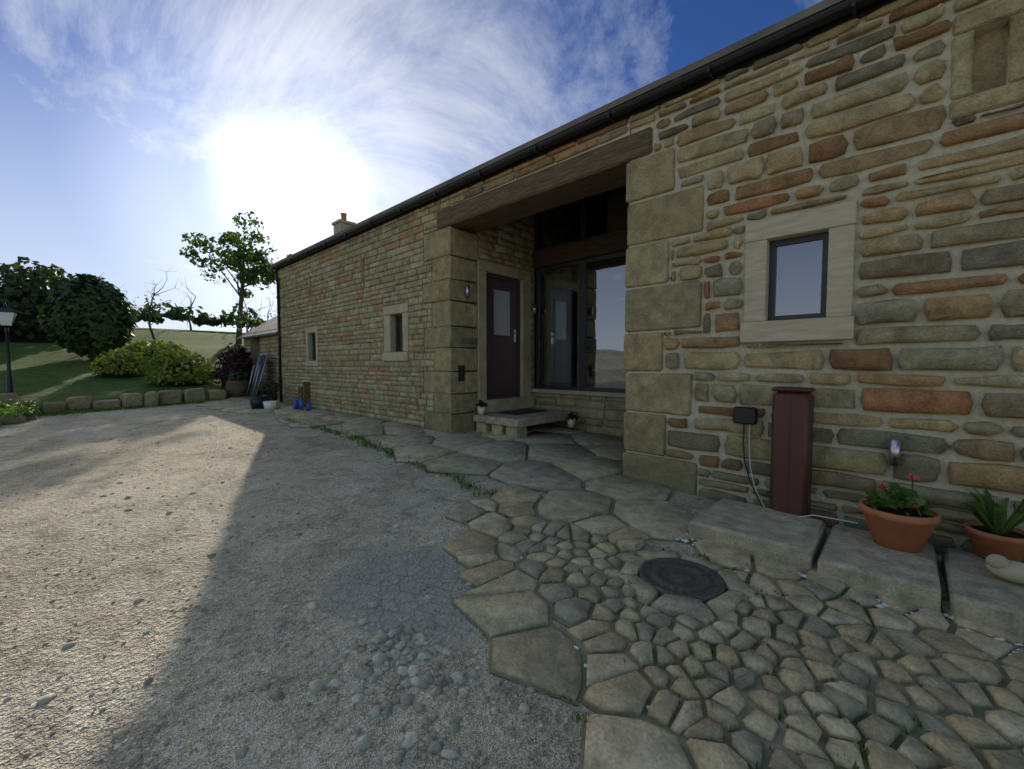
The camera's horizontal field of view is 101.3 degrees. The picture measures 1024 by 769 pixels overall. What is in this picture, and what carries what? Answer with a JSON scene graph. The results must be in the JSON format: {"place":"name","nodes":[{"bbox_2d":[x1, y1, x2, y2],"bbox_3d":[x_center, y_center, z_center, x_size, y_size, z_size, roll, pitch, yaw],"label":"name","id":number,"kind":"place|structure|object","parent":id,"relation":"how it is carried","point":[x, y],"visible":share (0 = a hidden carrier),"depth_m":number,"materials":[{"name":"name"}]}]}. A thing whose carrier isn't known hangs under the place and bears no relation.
{"place":"outdoors","nodes":[
{"label":"outdoors","id":0,"kind":"place"},
{"bbox_2d":[0,0,822,332],"label":"sky","id":1,"kind":"structure","parent":0,"point":[128,128],"materials":[{"name":"blue"}]},
{"bbox_2d":[197,396,694,539],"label":"flagstone path","id":2,"kind":"structure","parent":0,"point":[647,509],"depth_m":4.79,"materials":[{"name":"grey stone"}]},
{"bbox_2d":[246,354,267,396],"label":"planks","id":3,"kind":"object","parent":2,"relation":"on","point":[260,366],"visible":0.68,"depth_m":12.17,"materials":[{"name":"silver metal"}]},
{"bbox_2d":[249,380,310,409],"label":"tubs","id":4,"kind":"object","parent":2,"relation":"on","point":[266,401],"visible":0.97,"depth_m":9.73,"materials":[{"name":"black plastic"}]},
{"bbox_2d":[457,365,464,380],"bbox_3d":[-0.774,-0.171,6.385,0.034,0.240,0.120,3,4,43],"label":"wall box","id":5,"kind":"object","parent":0,"point":[461,372],"visible":1,"depth_m":6.37,"materials":[{"name":"black plastic"}]},
{"bbox_2d":[0,328,947,768],"bbox_3d":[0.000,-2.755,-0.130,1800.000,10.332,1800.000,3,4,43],"label":"ground","id":6,"kind":"structure","parent":0,"point":[92,616],"depth_m":2.39,"materials":[{"name":"grey gravel"}]},
{"bbox_2d":[0,303,16,393],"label":"garden lamp post","id":7,"kind":"object","parent":6,"relation":"on","point":[7,317],"visible":0.94,"depth_m":9.83,"materials":[{"name":"black metal"}]},
{"bbox_2d":[0,399,41,417],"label":"flower bed plants","id":8,"kind":"object","parent":6,"relation":"on","point":[13,409],"visible":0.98,"depth_m":8.58,"materials":[{"name":"green plant"}]},
{"bbox_2d":[0,256,72,342],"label":"tree","id":9,"kind":"object","parent":6,"relation":"on","point":[22,297],"visible":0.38,"depth_m":19.43,"materials":[{"name":"green plant"}]},
{"bbox_2d":[37,273,139,359],"bbox_3d":[-16.942,-2.633,16.909,2.843,3.635,2.925,3,4,43],"label":"round shrub","id":10,"kind":"object","parent":6,"relation":"on","point":[92,317],"visible":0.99,"depth_m":16.24,"materials":[{"name":"green plant"}]},
{"bbox_2d":[0,387,226,424],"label":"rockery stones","id":11,"kind":"object","parent":6,"relation":"on","point":[153,397],"visible":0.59,"depth_m":10.48,"materials":[{"name":"beige stone"}]},
{"bbox_2d":[89,348,147,377],"bbox_3d":[-12.714,-0.535,13.626,1.559,1.327,1.433,3,4,43],"label":"golden shrub","id":12,"kind":"object","parent":6,"relation":"on","point":[130,364],"visible":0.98,"depth_m":13.32,"materials":[{"name":"green plant"}]},
{"bbox_2d":[25,276,264,329],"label":"hedge trees","id":13,"kind":"object","parent":6,"relation":"on","point":[202,318],"visible":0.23,"depth_m":38.21,"materials":[{"name":"green plant"}]},
{"bbox_2d":[114,339,188,362],"bbox_3d":[-13.378,-0.801,15.705,2.617,1.846,2.270,3,4,43],"label":"golden shrub","id":14,"kind":"object","parent":6,"relation":"on","point":[146,351],"visible":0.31,"depth_m":15.17,"materials":[{"name":"green plant"}]},
{"bbox_2d":[144,349,217,386],"bbox_3d":[-10.363,-0.293,13.235,2.124,1.633,1.852,3,4,43],"label":"golden shrub","id":15,"kind":"object","parent":6,"relation":"on","point":[167,368],"visible":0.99,"depth_m":12.69,"materials":[{"name":"green plant"}]},
{"bbox_2d":[130,265,276,339],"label":"bare trees","id":16,"kind":"object","parent":6,"relation":"on","point":[164,309],"visible":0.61,"depth_m":25.96,"materials":[{"name":"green plant"}]},
{"bbox_2d":[212,343,254,387],"bbox_3d":[-8.725,-0.341,13.235,1.177,1.951,1.156,3,4,43],"label":"purple shrub","id":17,"kind":"object","parent":6,"relation":"on","point":[236,358],"visible":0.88,"depth_m":13.00,"materials":[{"name":"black plant"}]},
{"bbox_2d":[179,210,291,343],"bbox_3d":[-18.783,-7.253,29.504,6.148,9.341,6.411,0,3,0],"label":"garden tree","id":18,"kind":"object","parent":6,"relation":"on","point":[240,257],"visible":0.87,"depth_m":28.22,"materials":[{"name":"green plant"}]},
{"bbox_2d":[224,371,249,396],"bbox_3d":[-8.153,-0.024,12.467,0.685,0.764,0.617,3,4,43],"label":"barrel planter","id":19,"kind":"object","parent":6,"relation":"on","point":[236,386],"visible":0.97,"depth_m":12.27,"materials":[{"name":"brown wood"}]},
{"bbox_2d":[245,328,278,390],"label":"outbuilding walls","id":20,"kind":"structure","parent":6,"relation":"on","point":[255,347],"depth_m":14.02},
{"bbox_2d":[237,316,277,338],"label":"outbuilding roof","id":21,"kind":"structure","parent":20,"relation":"on","point":[269,325],"depth_m":13.58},
{"bbox_2d":[244,331,278,397],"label":"outbuilding stones","id":22,"kind":"object","parent":20,"relation":"attached to","point":[272,354],"visible":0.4,"depth_m":12.67,"materials":[{"name":"beige stone"}]},
{"bbox_2d":[280,196,450,428],"bbox_3d":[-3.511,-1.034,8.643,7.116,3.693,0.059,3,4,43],"label":"stone wall","id":23,"kind":"structure","parent":6,"relation":"on","point":[356,245],"depth_m":7.95,"materials":[{"name":"beige stone"}]},
{"bbox_2d":[278,269,289,403],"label":"corner quoins","id":24,"kind":"object","parent":23,"relation":"attached to","point":[283,324],"depth_m":10.87,"materials":[{"name":"beige stone"}]},
{"bbox_2d":[305,302,409,365],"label":"window surrounds","id":25,"kind":"object","parent":23,"relation":"attached to","point":[388,312],"visible":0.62,"depth_m":7.34,"materials":[{"name":"stone"}]},
{"bbox_2d":[312,315,402,360],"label":"windows","id":26,"kind":"structure","parent":23,"relation":"attached to","point":[397,337],"depth_m":7.43,"materials":[{"name":"grey glass"}]},
{"bbox_2d":[0,418,821,768],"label":"loose gravel stones","id":27,"kind":"object","parent":6,"relation":"on","point":[364,674],"visible":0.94,"depth_m":1.76,"materials":[{"name":"grey gravel"}]},
{"bbox_2d":[422,226,477,433],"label":"pier quoins","id":28,"kind":"object","parent":6,"relation":"on","point":[457,313],"visible":0.94,"depth_m":6.39,"materials":[{"name":"beige stone"}]},
{"bbox_2d":[463,285,535,343],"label":"wall lights","id":29,"kind":"object","parent":28,"relation":"attached to","point":[467,294],"visible":1,"depth_m":6.42,"materials":[{"name":"silver metal"}]},
{"bbox_2d":[0,397,973,768],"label":"grass tufts","id":30,"kind":"object","parent":6,"relation":"on","point":[372,445],"depth_m":4.12,"materials":[{"name":"green plant"}]},
{"bbox_2d":[476,214,534,399],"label":"stone wall","id":31,"kind":"structure","parent":6,"relation":"on","point":[533,232],"depth_m":7.41,"materials":[{"name":"beige stone"}]},
{"bbox_2d":[473,260,533,412],"bbox_3d":[-0.115,-0.770,7.088,0.220,2.410,1.307,3,4,43],"label":"door surround","id":32,"kind":"object","parent":31,"relation":"attached to","point":[525,400],"visible":0.7,"depth_m":6.97,"materials":[{"name":"stone"}]},
{"bbox_2d":[486,273,519,399],"bbox_3d":[-0.159,-0.790,7.101,0.106,2.050,0.873,3,4,43],"label":"front door","id":33,"kind":"structure","parent":32,"relation":"attached to","point":[503,330],"depth_m":7.12,"materials":[{"name":"brown wood"}]},
{"bbox_2d":[478,214,533,395],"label":"return wall stones","id":34,"kind":"object","parent":31,"relation":"attached to","point":[514,233],"visible":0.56,"depth_m":7.12,"materials":[{"name":"beige stone"}]},
{"bbox_2d":[532,388,626,437],"bbox_3d":[1.487,0.682,6.784,2.870,1.138,0.310,3,4,43],"label":"plinth backing","id":35,"kind":"object","parent":6,"relation":"on","point":[587,393],"visible":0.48,"depth_m":6.85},
{"bbox_2d":[533,393,626,436],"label":"plinth stones","id":36,"kind":"object","parent":35,"relation":"attached to","point":[617,416],"visible":0.47,"depth_m":6.81,"materials":[{"name":"beige stone"}]},
{"bbox_2d":[536,198,626,392],"bbox_3d":[1.494,-1.796,6.674,2.820,3.820,0.080,3,4,43],"label":"window frame","id":37,"kind":"object","parent":35,"relation":"on","point":[581,266],"visible":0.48,"depth_m":7.04,"materials":[{"name":"grey wood"}]},
{"bbox_2d":[196,401,1023,768],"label":"paving joints","id":38,"kind":"object","parent":6,"relation":"on","point":[822,743],"visible":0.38,"depth_m":1.77,"materials":[{"name":"grey concrete"}]},
{"bbox_2d":[451,226,822,388],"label":"window panes","id":39,"kind":"object","parent":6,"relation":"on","point":[798,279],"visible":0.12,"depth_m":7.41,"materials":[{"name":"clear glass"}]},
{"bbox_2d":[331,213,355,233],"bbox_3d":[-4.775,-4.219,11.948,0.505,1.256,0.503,3,4,43],"label":"chimney","id":40,"kind":"object","parent":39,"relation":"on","point":[341,224],"visible":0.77,"depth_m":11.77,"materials":[{"name":"stone"}]},
{"bbox_2d":[437,127,652,232],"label":"wooden lintel","id":41,"kind":"structure","parent":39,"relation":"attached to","point":[601,169],"depth_m":4.99,"materials":[{"name":"brown wood"}]},
{"bbox_2d":[449,118,629,205],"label":"stone wall","id":42,"kind":"structure","parent":41,"relation":"on","point":[614,139],"depth_m":4.71,"materials":[{"name":"beige stone"}]},
{"bbox_2d":[270,0,842,266],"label":"barn roof","id":43,"kind":"structure","parent":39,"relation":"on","point":[559,222],"depth_m":5.84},
{"bbox_2d":[532,229,628,268],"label":"wooden beam","id":44,"kind":"structure","parent":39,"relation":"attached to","point":[603,244],"depth_m":6.81,"materials":[{"name":"brown wood"}]},
{"bbox_2d":[270,0,896,401],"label":"roof gutter","id":45,"kind":"object","parent":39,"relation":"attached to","point":[800,30],"visible":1,"depth_m":3.99,"materials":[{"name":"black plastic"}]},
{"bbox_2d":[547,191,628,387],"bbox_3d":[1.798,-1.437,7.017,2.830,3.150,0.720,3,4,43],"label":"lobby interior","id":46,"kind":"object","parent":39,"relation":"attached to","point":[559,327],"visible":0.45,"depth_m":7.34,"materials":[{"name":"grey"}]},
{"bbox_2d":[618,550,755,623],"bbox_3d":[0.983,1.164,2.452,0.742,0.094,0.723,3,4,43],"label":"manhole surround","id":47,"kind":"object","parent":6,"relation":"on","point":[720,606],"visible":0.73,"depth_m":2.28,"materials":[{"name":"grey stone"}]},
{"bbox_2d":[639,558,725,603],"bbox_3d":[0.993,1.152,2.468,0.470,0.065,0.470,3,4,43],"label":"manhole cover","id":48,"kind":"object","parent":47,"relation":"in","point":[687,578],"visible":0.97,"depth_m":2.43,"materials":[{"name":"black metal"}]},
{"bbox_2d":[444,484,1023,768],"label":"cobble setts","id":49,"kind":"structure","parent":6,"relation":"on","point":[548,659],"depth_m":1.84,"materials":[{"name":"grey stone"}]},
{"bbox_2d":[473,408,1023,637],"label":"slabs and step","id":50,"kind":"structure","parent":6,"relation":"on","point":[977,591],"depth_m":2.54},
{"bbox_2d":[476,399,486,414],"bbox_3d":[-0.483,0.346,6.519,0.186,0.235,0.210,1,3,23],"label":"white pot","id":51,"kind":"object","parent":50,"relation":"on","point":[481,406],"visible":1,"depth_m":6.49,"materials":[{"name":"white ceramic"}]},
{"bbox_2d":[498,408,547,414],"bbox_3d":[0.190,0.440,6.841,0.400,0.014,0.780,3,4,43],"label":"door mat","id":52,"kind":"object","parent":50,"relation":"on","point":[521,411],"depth_m":6.78,"materials":[{"name":"grey fabric"}]},
{"bbox_2d":[566,411,578,427],"bbox_3d":[0.941,0.554,6.748,0.198,0.256,0.216,-2,3,-33],"label":"potted plant","id":53,"kind":"object","parent":50,"relation":"on","point":[571,422],"visible":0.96,"depth_m":6.70,"materials":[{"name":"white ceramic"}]},
{"bbox_2d":[859,473,940,552],"bbox_3d":[2.457,0.782,2.671,0.385,0.484,0.385,3,4,43],"label":"geranium","id":54,"kind":"object","parent":50,"relation":"on","point":[899,524],"visible":1,"depth_m":2.60,"materials":[{"name":"ceramic"}]},
{"bbox_2d":[942,484,1023,561],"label":"potted plant","id":55,"kind":"object","parent":50,"relation":"on","point":[993,531],"visible":0.97,"depth_m":2.47,"materials":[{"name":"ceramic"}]},
{"bbox_2d":[986,554,1023,583],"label":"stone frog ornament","id":56,"kind":"object","parent":50,"relation":"on","point":[1003,567],"visible":1,"depth_m":2.22,"materials":[{"name":"beige stone"}]},
{"bbox_2d":[499,503,1023,709],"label":"fallen petals","id":57,"kind":"object","parent":6,"relation":"on","point":[880,605],"visible":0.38,"depth_m":2.16,"materials":[{"name":"plant"}]},
{"bbox_2d":[769,386,815,517],"bbox_3d":[2.170,0.576,3.263,0.260,1.110,0.207,3,4,43],"label":"meter kiosk","id":58,"kind":"object","parent":6,"relation":"on","point":[791,447],"visible":0.77,"depth_m":3.18,"materials":[{"name":"red"}]},
{"bbox_2d":[733,406,857,523],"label":"charger box cables","id":59,"kind":"object","parent":6,"relation":"on","point":[745,415],"visible":0.81,"depth_m":3.49,"materials":[{"name":"black plastic"}]},
{"bbox_2d":[623,0,1023,494],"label":"stone quoins","id":60,"kind":"object","parent":6,"relation":"on","point":[676,305],"visible":0.62,"depth_m":4.01,"materials":[{"name":"stone"}]},
{"bbox_2d":[626,0,1023,562],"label":"stone wall","id":61,"kind":"structure","parent":6,"relation":"on","point":[1004,478],"depth_m":2.95,"materials":[{"name":"beige stone"}]},
{"bbox_2d":[740,200,857,342],"bbox_3d":[2.275,-0.844,3.350,0.745,1.000,0.245,3,4,43],"label":"window surround","id":62,"kind":"object","parent":61,"relation":"attached to","point":[839,222],"visible":0.79,"depth_m":3.21,"materials":[{"name":"stone"}]},
{"bbox_2d":[768,231,828,320],"bbox_3d":[2.292,-0.844,3.365,0.400,0.660,0.050,3,4,43],"label":"window","id":63,"kind":"structure","parent":62,"relation":"in","point":[823,236],"depth_m":3.36,"materials":[{"name":"grey metal"}]},
{"bbox_2d":[888,438,900,465],"bbox_3d":[2.637,0.464,2.894,0.062,0.180,0.107,3,4,43],"label":"wall light","id":64,"kind":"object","parent":61,"relation":"attached to","point":[894,455],"depth_m":2.85,"materials":[{"name":"silver metal"}]}
]}

